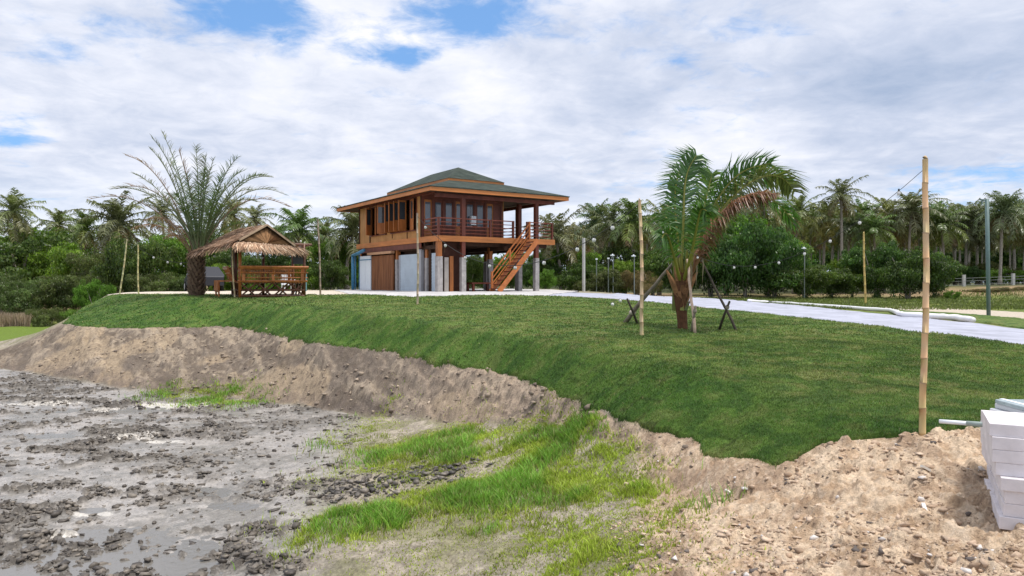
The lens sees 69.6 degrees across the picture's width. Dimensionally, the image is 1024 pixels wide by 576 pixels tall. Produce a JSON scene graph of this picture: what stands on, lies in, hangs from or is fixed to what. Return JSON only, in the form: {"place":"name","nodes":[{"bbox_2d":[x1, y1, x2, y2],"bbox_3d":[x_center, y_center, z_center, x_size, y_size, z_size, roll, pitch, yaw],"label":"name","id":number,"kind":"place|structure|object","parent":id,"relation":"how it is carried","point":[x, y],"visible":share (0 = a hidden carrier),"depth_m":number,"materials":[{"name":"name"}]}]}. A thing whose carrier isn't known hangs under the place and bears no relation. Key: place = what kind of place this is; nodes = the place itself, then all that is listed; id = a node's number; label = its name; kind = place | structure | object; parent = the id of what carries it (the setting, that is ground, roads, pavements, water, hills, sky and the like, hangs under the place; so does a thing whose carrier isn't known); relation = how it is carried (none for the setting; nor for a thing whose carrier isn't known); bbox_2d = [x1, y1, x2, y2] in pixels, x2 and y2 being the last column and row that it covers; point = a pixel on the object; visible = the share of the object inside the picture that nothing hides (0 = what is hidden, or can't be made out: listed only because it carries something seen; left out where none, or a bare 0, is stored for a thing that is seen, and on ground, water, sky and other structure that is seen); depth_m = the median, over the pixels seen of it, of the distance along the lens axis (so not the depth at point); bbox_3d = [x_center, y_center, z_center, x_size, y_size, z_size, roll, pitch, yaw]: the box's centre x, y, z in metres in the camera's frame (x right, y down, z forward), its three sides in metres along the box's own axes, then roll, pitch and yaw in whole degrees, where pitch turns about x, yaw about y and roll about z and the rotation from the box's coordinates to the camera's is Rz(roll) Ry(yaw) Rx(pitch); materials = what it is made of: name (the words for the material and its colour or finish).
{"place":"outdoors","nodes":[
{"label":"outdoors","id":0,"kind":"place"},
{"bbox_2d":[0,370,259,575],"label":"pond water","id":1,"kind":"structure","parent":0,"point":[161,564],"depth_m":7.97,"materials":[{"name":"grey liquid"}]},
{"bbox_2d":[109,290,347,294],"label":"sand path","id":2,"kind":"structure","parent":0,"point":[327,292],"depth_m":36.52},
{"bbox_2d":[184,267,223,290],"bbox_3d":[-17.621,-0.485,42.028,1.750,1.428,3.970,0,1,-30],"label":"parked car","id":3,"kind":"object","parent":2,"relation":"on","point":[212,274],"visible":0.52,"depth_m":40.74,"materials":[{"name":"paint"}]},
{"bbox_2d":[0,283,1023,575],"bbox_3d":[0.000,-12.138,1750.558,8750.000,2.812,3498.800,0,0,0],"label":"ground","id":4,"kind":"structure","parent":0,"point":[864,489],"depth_m":9.68,"materials":[{"name":"soil"}]},
{"bbox_2d":[0,311,32,326],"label":"dry reeds","id":5,"kind":"object","parent":4,"relation":"on","point":[13,319],"visible":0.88,"depth_m":43.11,"materials":[{"name":"brown plant"}]},
{"bbox_2d":[0,187,49,267],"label":"coconut palm","id":6,"kind":"object","parent":4,"relation":"on","point":[20,225],"visible":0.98,"depth_m":61.41,"materials":[{"name":"green plant"}]},
{"bbox_2d":[0,277,77,313],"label":"bush","id":7,"kind":"object","parent":4,"relation":"on","point":[10,300],"visible":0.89,"depth_m":46.58,"materials":[{"name":"green plant"}]},
{"bbox_2d":[24,306,66,326],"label":"bush","id":8,"kind":"object","parent":4,"relation":"on","point":[42,318],"visible":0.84,"depth_m":43.35,"materials":[{"name":"green plant"}]},
{"bbox_2d":[18,274,80,311],"bbox_3d":[-29.932,0.616,47.937,4.108,3.077,3.185,0,0,-18],"label":"bush","id":9,"kind":"object","parent":4,"relation":"on","point":[66,284],"visible":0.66,"depth_m":47.35,"materials":[{"name":"green plant"}]},
{"bbox_2d":[0,230,101,294],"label":"broadleaf tree","id":10,"kind":"object","parent":4,"relation":"on","point":[12,268],"visible":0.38,"depth_m":58.92,"materials":[{"name":"green plant"}]},
{"bbox_2d":[22,240,86,283],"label":"broadleaf tree","id":11,"kind":"object","parent":4,"relation":"on","point":[55,264],"visible":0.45,"depth_m":57.90,"materials":[{"name":"green plant"}]},
{"bbox_2d":[32,205,77,232],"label":"coconut palm","id":12,"kind":"object","parent":4,"relation":"on","point":[56,217],"visible":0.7,"depth_m":69.97,"materials":[{"name":"green plant"}]},
{"bbox_2d":[52,211,111,255],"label":"coconut palm","id":13,"kind":"object","parent":4,"relation":"on","point":[79,233],"visible":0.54,"depth_m":61.61,"materials":[{"name":"green plant"}]},
{"bbox_2d":[72,278,116,307],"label":"bush","id":14,"kind":"object","parent":4,"relation":"on","point":[83,297],"visible":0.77,"depth_m":46.86,"materials":[{"name":"green plant"}]},
{"bbox_2d":[65,251,160,292],"bbox_3d":[-29.387,-0.767,54.248,6.290,4.506,4.261,0,0,1],"label":"bush","id":15,"kind":"object","parent":4,"relation":"on","point":[87,263],"visible":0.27,"depth_m":53.31,"materials":[{"name":"green plant"}]},
{"bbox_2d":[67,190,170,259],"bbox_3d":[-30.424,-3.398,57.658,6.722,8.538,6.982,0,0,-6],"label":"coconut palm","id":16,"kind":"object","parent":4,"relation":"on","point":[116,216],"visible":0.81,"depth_m":57.32,"materials":[{"name":"green plant"}]},
{"bbox_2d":[90,232,183,292],"bbox_3d":[-25.651,-1.074,49.875,5.648,5.419,4.108,0,1,29],"label":"bush","id":17,"kind":"object","parent":4,"relation":"on","point":[114,262],"visible":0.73,"depth_m":48.82,"materials":[{"name":"green plant"}]},
{"bbox_2d":[125,271,183,291],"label":"bush","id":18,"kind":"object","parent":4,"relation":"on","point":[155,283],"visible":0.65,"depth_m":47.73,"materials":[{"name":"green plant"}]},
{"bbox_2d":[141,197,180,271],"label":"coconut palm","id":19,"kind":"object","parent":4,"relation":"on","point":[160,207],"visible":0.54,"depth_m":74.49,"materials":[{"name":"green plant"}]},
{"bbox_2d":[138,233,211,280],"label":"broadleaf tree","id":20,"kind":"object","parent":4,"relation":"on","point":[169,243],"visible":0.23,"depth_m":54.79,"materials":[{"name":"green plant"}]},
{"bbox_2d":[0,372,360,575],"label":"mud clods","id":21,"kind":"object","parent":4,"relation":"on","point":[291,567],"visible":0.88,"depth_m":10.01,"materials":[{"name":"soil"}]},
{"bbox_2d":[217,198,256,233],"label":"coconut palm","id":22,"kind":"object","parent":4,"relation":"on","point":[228,218],"visible":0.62,"depth_m":71.31,"materials":[{"name":"green plant"}]},
{"bbox_2d":[205,251,299,285],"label":"broadleaf tree","id":23,"kind":"object","parent":4,"relation":"on","point":[246,260],"visible":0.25,"depth_m":55.39,"materials":[{"name":"green plant"}]},
{"bbox_2d":[240,203,274,256],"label":"coconut palm","id":24,"kind":"object","parent":4,"relation":"on","point":[256,220],"visible":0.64,"depth_m":77.59,"materials":[{"name":"green plant"}]},
{"bbox_2d":[255,253,318,289],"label":"broadleaf tree","id":25,"kind":"object","parent":4,"relation":"on","point":[281,260],"visible":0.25,"depth_m":54.60,"materials":[{"name":"green plant"}]},
{"bbox_2d":[260,205,335,287],"bbox_3d":[-16.353,-2.785,56.103,4.744,7.043,5.348,0,1,43],"label":"coconut palm","id":26,"kind":"object","parent":4,"relation":"on","point":[296,233],"visible":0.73,"depth_m":55.63,"materials":[{"name":"green plant"}]},
{"bbox_2d":[294,264,325,289],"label":"bush","id":27,"kind":"object","parent":4,"relation":"on","point":[312,283],"visible":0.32,"depth_m":53.71,"materials":[{"name":"green plant"}]},
{"bbox_2d":[306,259,350,289],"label":"bush","id":28,"kind":"object","parent":4,"relation":"on","point":[333,274],"visible":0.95,"depth_m":51.73,"materials":[{"name":"green plant"}]},
{"bbox_2d":[306,239,358,289],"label":"broadleaf tree","id":29,"kind":"object","parent":4,"relation":"on","point":[343,256],"visible":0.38,"depth_m":55.73,"materials":[{"name":"green plant"}]},
{"bbox_2d":[321,205,358,288],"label":"coconut palm","id":30,"kind":"object","parent":4,"relation":"on","point":[349,230],"visible":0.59,"depth_m":54.31,"materials":[{"name":"green plant"}]},
{"bbox_2d":[32,328,692,466],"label":"bank clods","id":31,"kind":"object","parent":4,"relation":"on","point":[455,400],"visible":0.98,"depth_m":17.34,"materials":[{"name":"soil"}]},
{"bbox_2d":[303,453,494,511],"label":"turned mud","id":32,"kind":"structure","parent":4,"relation":"on","point":[357,491],"depth_m":9.85,"materials":[{"name":"soil"}]},
{"bbox_2d":[118,363,773,575],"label":"weeds","id":33,"kind":"object","parent":4,"relation":"on","point":[513,483],"visible":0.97,"depth_m":8.46,"materials":[{"name":"green plant"}]},
{"bbox_2d":[335,289,578,296],"bbox_3d":[-2.269,0.210,40.413,14.092,0.164,22.846,0,0,-16],"label":"paved apron","id":34,"kind":"object","parent":4,"relation":"on","point":[528,292],"visible":0.74,"depth_m":34.65,"materials":[{"name":"concrete"}]},
{"bbox_2d":[336,167,569,291],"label":"stilt house","id":35,"kind":"structure","parent":34,"relation":"on","point":[445,205],"depth_m":40.08,"materials":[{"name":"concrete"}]},
{"bbox_2d":[366,205,386,236],"bbox_3d":[-8.003,-3.938,43.125,0.577,1.740,2.400,0,1,-33],"label":"window","id":36,"kind":"structure","parent":35,"relation":"in","point":[379,209],"depth_m":43.04,"materials":[{"name":"orange wood"}]},
{"bbox_2d":[384,197,416,233],"bbox_3d":[-6.136,-3.930,40.254,0.608,1.770,3.350,0,1,-33],"label":"window","id":37,"kind":"structure","parent":35,"relation":"in","point":[395,211],"depth_m":40.26,"materials":[{"name":"orange wood"}]},
{"bbox_2d":[424,199,431,236],"bbox_3d":[-4.440,-3.668,38.711,0.460,1.970,0.050,0,1,-33],"label":"folding door","id":38,"kind":"structure","parent":35,"relation":"in","point":[427,203],"depth_m":38.70,"materials":[{"name":"orange wood"}]},
{"bbox_2d":[445,201,452,235],"bbox_3d":[-3.385,-3.674,39.410,0.510,1.970,0.050,0,1,-33],"label":"folding door","id":39,"kind":"structure","parent":35,"relation":"in","point":[448,204],"depth_m":39.42,"materials":[{"name":"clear glass"}]},
{"bbox_2d":[466,255,482,288],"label":"bush","id":40,"kind":"object","parent":4,"relation":"on","point":[474,267],"visible":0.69,"depth_m":63.60,"materials":[{"name":"green plant"}]},
{"bbox_2d":[511,252,561,288],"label":"bush","id":41,"kind":"object","parent":4,"relation":"on","point":[527,273],"visible":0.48,"depth_m":60.94,"materials":[{"name":"green plant"}]},
{"bbox_2d":[528,269,556,288],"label":"bush","id":42,"kind":"object","parent":4,"relation":"on","point":[547,279],"visible":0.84,"depth_m":55.66,"materials":[{"name":"green plant"}]},
{"bbox_2d":[522,205,598,289],"bbox_3d":[4.155,-3.221,62.018,6.154,7.331,5.852,0,0,-19],"label":"coconut palm","id":43,"kind":"object","parent":4,"relation":"on","point":[559,227],"visible":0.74,"depth_m":61.15,"materials":[{"name":"green plant"}]},
{"bbox_2d":[527,245,601,289],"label":"broadleaf tree","id":44,"kind":"object","parent":4,"relation":"on","point":[590,257],"visible":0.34,"depth_m":61.62,"materials":[{"name":"green plant"}]},
{"bbox_2d":[553,261,607,290],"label":"bush","id":45,"kind":"object","parent":4,"relation":"on","point":[568,279],"visible":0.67,"depth_m":58.79,"materials":[{"name":"green plant"}]},
{"bbox_2d":[153,241,1022,285],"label":"woodland","id":46,"kind":"object","parent":4,"relation":"on","point":[1005,261],"visible":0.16,"depth_m":120.99,"materials":[{"name":"green plant"}]},
{"bbox_2d":[573,198,620,253],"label":"coconut palm","id":47,"kind":"object","parent":4,"relation":"on","point":[595,220],"visible":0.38,"depth_m":71.58,"materials":[{"name":"green plant"}]},
{"bbox_2d":[572,268,626,292],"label":"bush","id":48,"kind":"object","parent":4,"relation":"on","point":[603,277],"visible":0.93,"depth_m":57.35,"materials":[{"name":"green plant"}]},
{"bbox_2d":[581,201,647,292],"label":"coconut palm","id":49,"kind":"object","parent":4,"relation":"on","point":[610,217],"visible":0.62,"depth_m":65.80,"materials":[{"name":"green plant"}]},
{"bbox_2d":[598,259,632,293],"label":"bush","id":50,"kind":"object","parent":4,"relation":"on","point":[621,266],"visible":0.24,"depth_m":59.31,"materials":[{"name":"green plant"}]},
{"bbox_2d":[590,242,666,293],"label":"broadleaf tree","id":51,"kind":"object","parent":4,"relation":"on","point":[615,251],"visible":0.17,"depth_m":63.80,"materials":[{"name":"green plant"}]},
{"bbox_2d":[597,198,665,294],"bbox_3d":[10.229,-3.496,63.856,5.134,8.669,5.864,0,1,-31],"label":"coconut palm","id":52,"kind":"object","parent":4,"relation":"on","point":[631,221],"visible":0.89,"depth_m":63.30,"materials":[{"name":"green plant"}]},
{"bbox_2d":[619,270,663,294],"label":"bush","id":53,"kind":"object","parent":4,"relation":"on","point":[627,276],"visible":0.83,"depth_m":57.87,"materials":[{"name":"green plant"}]},
{"bbox_2d":[626,253,672,295],"bbox_3d":[12.090,-0.905,62.292,6.372,4.107,3.247,0,1,33],"label":"bush","id":54,"kind":"object","parent":4,"relation":"on","point":[661,287],"visible":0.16,"depth_m":61.90,"materials":[{"name":"green plant"}]},
{"bbox_2d":[642,199,694,294],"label":"coconut palm","id":55,"kind":"object","parent":4,"relation":"on","point":[656,228],"visible":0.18,"depth_m":69.94,"materials":[{"name":"green plant"}]},
{"bbox_2d":[643,248,713,292],"bbox_3d":[13.955,-1.077,60.606,5.725,4.409,4.779,0,1,27],"label":"bush","id":56,"kind":"object","parent":4,"relation":"on","point":[657,265],"visible":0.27,"depth_m":59.92,"materials":[{"name":"green plant"}]},
{"bbox_2d":[659,231,759,296],"bbox_3d":[16.502,-2.039,61.701,8.110,6.704,5.898,0,0,4],"label":"broadleaf tree","id":57,"kind":"object","parent":4,"relation":"on","point":[709,288],"visible":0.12,"depth_m":60.84,"materials":[{"name":"green plant"}]},
{"bbox_2d":[667,212,767,294],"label":"broadleaf tree","id":58,"kind":"object","parent":4,"relation":"on","point":[734,225],"visible":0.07,"depth_m":68.12,"materials":[{"name":"green plant"}]},
{"bbox_2d":[703,215,803,296],"bbox_3d":[18.886,-2.218,59.645,8.562,7.179,6.226,0,0,-8],"label":"broadleaf tree","id":59,"kind":"object","parent":4,"relation":"on","point":[768,244],"visible":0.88,"depth_m":57.96,"materials":[{"name":"green plant"}]},
{"bbox_2d":[741,188,794,228],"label":"coconut palm","id":60,"kind":"object","parent":4,"relation":"on","point":[764,210],"visible":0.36,"depth_m":69.37,"materials":[{"name":"green plant"}]},
{"bbox_2d":[735,250,833,296],"bbox_3d":[21.726,-1.160,60.214,8.644,4.617,6.314,0,1,27],"label":"bush","id":61,"kind":"object","parent":4,"relation":"on","point":[772,286],"visible":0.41,"depth_m":58.65,"materials":[{"name":"green plant"}]},
{"bbox_2d":[773,193,831,293],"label":"coconut palm","id":62,"kind":"object","parent":4,"relation":"on","point":[800,205],"visible":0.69,"depth_m":73.37,"materials":[{"name":"green plant"}]},
{"bbox_2d":[766,264,843,298],"bbox_3d":[23.534,-0.351,58.550,5.534,3.039,4.620,0,1,33],"label":"bush","id":63,"kind":"object","parent":4,"relation":"on","point":[816,278],"visible":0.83,"depth_m":57.41,"materials":[{"name":"green plant"}]},
{"bbox_2d":[607,427,1023,575],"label":"soil clods","id":64,"kind":"object","parent":4,"relation":"on","point":[778,562],"visible":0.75,"depth_m":5.31,"materials":[{"name":"soil"}]},
{"bbox_2d":[803,199,855,268],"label":"coconut palm","id":65,"kind":"object","parent":4,"relation":"on","point":[830,233],"visible":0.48,"depth_m":77.47,"materials":[{"name":"green plant"}]},
{"bbox_2d":[821,268,861,297],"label":"bush","id":66,"kind":"object","parent":4,"relation":"on","point":[847,281],"visible":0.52,"depth_m":59.28,"materials":[{"name":"green plant"}]},
{"bbox_2d":[815,175,873,293],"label":"coconut palm","id":67,"kind":"object","parent":4,"relation":"on","point":[841,195],"visible":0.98,"depth_m":71.60,"materials":[{"name":"green plant"}]},
{"bbox_2d":[671,289,1023,309],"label":"rough grass","id":68,"kind":"structure","parent":4,"relation":"on","point":[961,303],"depth_m":47.74,"materials":[{"name":"plant"}]},
{"bbox_2d":[823,208,876,290],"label":"coconut palm","id":69,"kind":"object","parent":4,"relation":"on","point":[847,239],"visible":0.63,"depth_m":73.80,"materials":[{"name":"green plant"}]},
{"bbox_2d":[826,255,873,296],"bbox_3d":[28.600,-0.817,62.303,3.882,4.002,3.569,0,1,28],"label":"bush","id":70,"kind":"object","parent":4,"relation":"on","point":[858,284],"visible":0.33,"depth_m":61.87,"materials":[{"name":"green plant"}]},
{"bbox_2d":[847,210,896,286],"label":"coconut palm","id":71,"kind":"object","parent":4,"relation":"on","point":[874,230],"visible":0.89,"depth_m":71.40,"materials":[{"name":"green plant"}]},
{"bbox_2d":[837,239,913,297],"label":"broadleaf tree","id":72,"kind":"object","parent":4,"relation":"on","point":[882,254],"visible":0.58,"depth_m":59.83,"materials":[{"name":"green plant"}]},
{"bbox_2d":[866,197,907,290],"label":"coconut palm","id":73,"kind":"object","parent":4,"relation":"on","point":[886,207],"visible":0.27,"depth_m":79.87,"materials":[{"name":"green plant"}]},
{"bbox_2d":[865,204,921,290],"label":"coconut palm","id":74,"kind":"object","parent":4,"relation":"on","point":[903,235],"visible":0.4,"depth_m":73.53,"materials":[{"name":"green plant"}]},
{"bbox_2d":[856,245,967,298],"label":"broadleaf tree","id":75,"kind":"object","parent":4,"relation":"on","point":[896,275],"visible":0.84,"depth_m":56.29,"materials":[{"name":"green plant"}]},
{"bbox_2d":[885,188,951,290],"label":"coconut palm","id":76,"kind":"object","parent":4,"relation":"on","point":[911,205],"visible":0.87,"depth_m":71.25,"materials":[{"name":"green plant"}]},
{"bbox_2d":[907,202,969,285],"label":"coconut palm","id":77,"kind":"object","parent":4,"relation":"on","point":[943,226],"visible":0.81,"depth_m":71.42,"materials":[{"name":"green plant"}]},
{"bbox_2d":[955,265,985,284],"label":"bush","id":78,"kind":"object","parent":4,"relation":"on","point":[970,273],"visible":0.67,"depth_m":71.11,"materials":[{"name":"green plant"}]},
{"bbox_2d":[944,198,997,265],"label":"coconut palm","id":79,"kind":"object","parent":4,"relation":"on","point":[970,225],"visible":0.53,"depth_m":73.42,"materials":[{"name":"green plant"}]},
{"bbox_2d":[956,205,1021,284],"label":"coconut palm","id":80,"kind":"object","parent":4,"relation":"on","point":[996,246],"visible":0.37,"depth_m":73.37,"materials":[{"name":"green plant"}]},
{"bbox_2d":[973,189,1023,284],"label":"coconut palm","id":81,"kind":"object","parent":4,"relation":"on","point":[1002,213],"visible":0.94,"depth_m":69.61,"materials":[{"name":"green plant"}]},
{"bbox_2d":[977,268,1023,284],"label":"bush","id":82,"kind":"object","parent":4,"relation":"on","point":[995,272],"visible":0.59,"depth_m":71.83,"materials":[{"name":"green plant"}]},
{"bbox_2d":[991,494,1023,529],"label":"concrete block","id":83,"kind":"object","parent":4,"relation":"on","point":[1006,523],"depth_m":4.99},
{"bbox_2d":[994,483,1023,517],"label":"concrete block","id":84,"kind":"object","parent":83,"relation":"on","point":[1012,510],"depth_m":4.98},
{"bbox_2d":[995,479,1023,504],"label":"concrete block","id":85,"kind":"object","parent":84,"relation":"on","point":[1010,497],"depth_m":4.97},
{"bbox_2d":[991,467,1023,492],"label":"concrete block","id":86,"kind":"object","parent":85,"relation":"on","point":[1011,484],"depth_m":4.97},
{"bbox_2d":[986,450,1023,477],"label":"concrete block","id":87,"kind":"object","parent":86,"relation":"on","point":[1008,469],"depth_m":5.02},
{"bbox_2d":[984,436,1023,464],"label":"concrete block","id":88,"kind":"object","parent":87,"relation":"on","point":[1006,456],"depth_m":5.02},
{"bbox_2d":[982,424,1023,451],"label":"concrete block","id":89,"kind":"object","parent":88,"relation":"on","point":[1005,443],"depth_m":5.03,"materials":[{"name":"concrete"}]},
{"bbox_2d":[982,410,1023,438],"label":"concrete block","id":90,"kind":"object","parent":89,"relation":"on","point":[1003,424],"depth_m":5.10,"materials":[{"name":"concrete"}]},
{"bbox_2d":[0,0,1023,282],"label":"sky","id":91,"kind":"structure","parent":0,"point":[339,102],"materials":[{"name":"white"}]},
{"bbox_2d":[62,293,1023,466],"bbox_3d":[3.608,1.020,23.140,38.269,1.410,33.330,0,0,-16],"label":"lawn","id":92,"kind":"structure","parent":0,"point":[1014,322],"depth_m":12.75,"materials":[{"name":"plant"}]},
{"bbox_2d":[87,131,292,295],"bbox_3d":[-13.442,-3.122,30.741,8.530,7.003,3.565,0,0,0],"label":"date palm","id":93,"kind":"object","parent":92,"relation":"on","point":[197,239],"visible":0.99,"depth_m":30.37,"materials":[{"name":"green plant"}]},
{"bbox_2d":[186,224,311,296],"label":"bamboo pavilion","id":94,"kind":"structure","parent":92,"relation":"on","point":[266,239],"depth_m":29.08,"materials":[{"name":"wood"}]},
{"bbox_2d":[416,213,418,304],"bbox_3d":[-2.928,-0.895,22.841,0.088,2.903,0.075,0,0,0],"label":"bamboo pole","id":95,"kind":"object","parent":92,"relation":"on","point":[417,297],"visible":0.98,"depth_m":22.82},
{"bbox_2d":[418,205,637,269],"bbox_3d":[-0.252,-1.320,18.377,0.084,1.756,10.416,0,1,-31],"label":"string light","id":96,"kind":"object","parent":95,"relation":"hanging from","point":[612,228],"visible":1,"depth_m":16.74,"materials":[{"name":"glass"}]},
{"bbox_2d":[638,198,643,334],"bbox_3d":[2.439,-0.373,13.922,0.109,2.647,0.077,0,0,0],"label":"bamboo pole","id":97,"kind":"object","parent":92,"relation":"on","point":[641,268],"visible":0.96,"depth_m":13.90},
{"bbox_2d":[623,255,680,323],"bbox_3d":[2.820,0.073,15.781,0.501,1.566,1.826,0,1,-29],"label":"palm prop","id":98,"kind":"object","parent":92,"relation":"on","point":[632,312],"visible":0.86,"depth_m":15.98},
{"bbox_2d":[700,260,736,329],"bbox_3d":[4.167,0.111,15.117,0.251,1.595,1.087,0,1,-27],"label":"palm prop","id":99,"kind":"object","parent":92,"relation":"on","point":[726,307],"visible":0.84,"depth_m":14.96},
{"bbox_2d":[648,144,811,328],"bbox_3d":[4.608,-1.054,15.479,4.188,3.826,3.903,0,0,0],"label":"young coconut palm","id":100,"kind":"object","parent":92,"relation":"on","point":[704,229],"visible":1,"depth_m":15.03,"materials":[{"name":"green plant"}]},
{"bbox_2d":[918,156,929,435],"bbox_3d":[3.847,0.084,6.867,0.090,2.635,0.066,0,0,0],"label":"bamboo pole","id":101,"kind":"object","parent":92,"relation":"on","point":[924,349],"visible":0.99,"depth_m":6.85,"materials":[{"name":"wood"}]},
{"bbox_2d":[979,199,990,314],"bbox_3d":[18.680,-1.177,29.056,0.447,4.681,0.150,0,0,0],"label":"steel pole","id":102,"kind":"object","parent":92,"relation":"on","point":[987,250],"visible":0.85,"depth_m":29.00,"materials":[{"name":"metal"}]},
{"bbox_2d":[550,292,1023,343],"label":"path","id":103,"kind":"structure","parent":0,"point":[1003,334],"depth_m":20.73,"materials":[{"name":"concrete"}]},
{"bbox_2d":[747,299,975,322],"bbox_3d":[13.795,0.792,33.597,5.870,0.613,26.631,0,0,17],"label":"cloth roll","id":104,"kind":"object","parent":103,"relation":"on","point":[957,317],"visible":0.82,"depth_m":22.43,"materials":[{"name":"white fabric"}]},
{"bbox_3d":[4.204,1.060,5.604,0.340,0.087,0.600,0,1,28],"label":"concrete block","id":105,"kind":"object","parent":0,"visible":0},
{"bbox_2d":[990,398,1023,412],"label":"wrapped bundle","id":106,"kind":"object","parent":105,"relation":"on","point":[1009,405],"visible":0.69,"depth_m":5.79,"materials":[{"name":"white plastic"}]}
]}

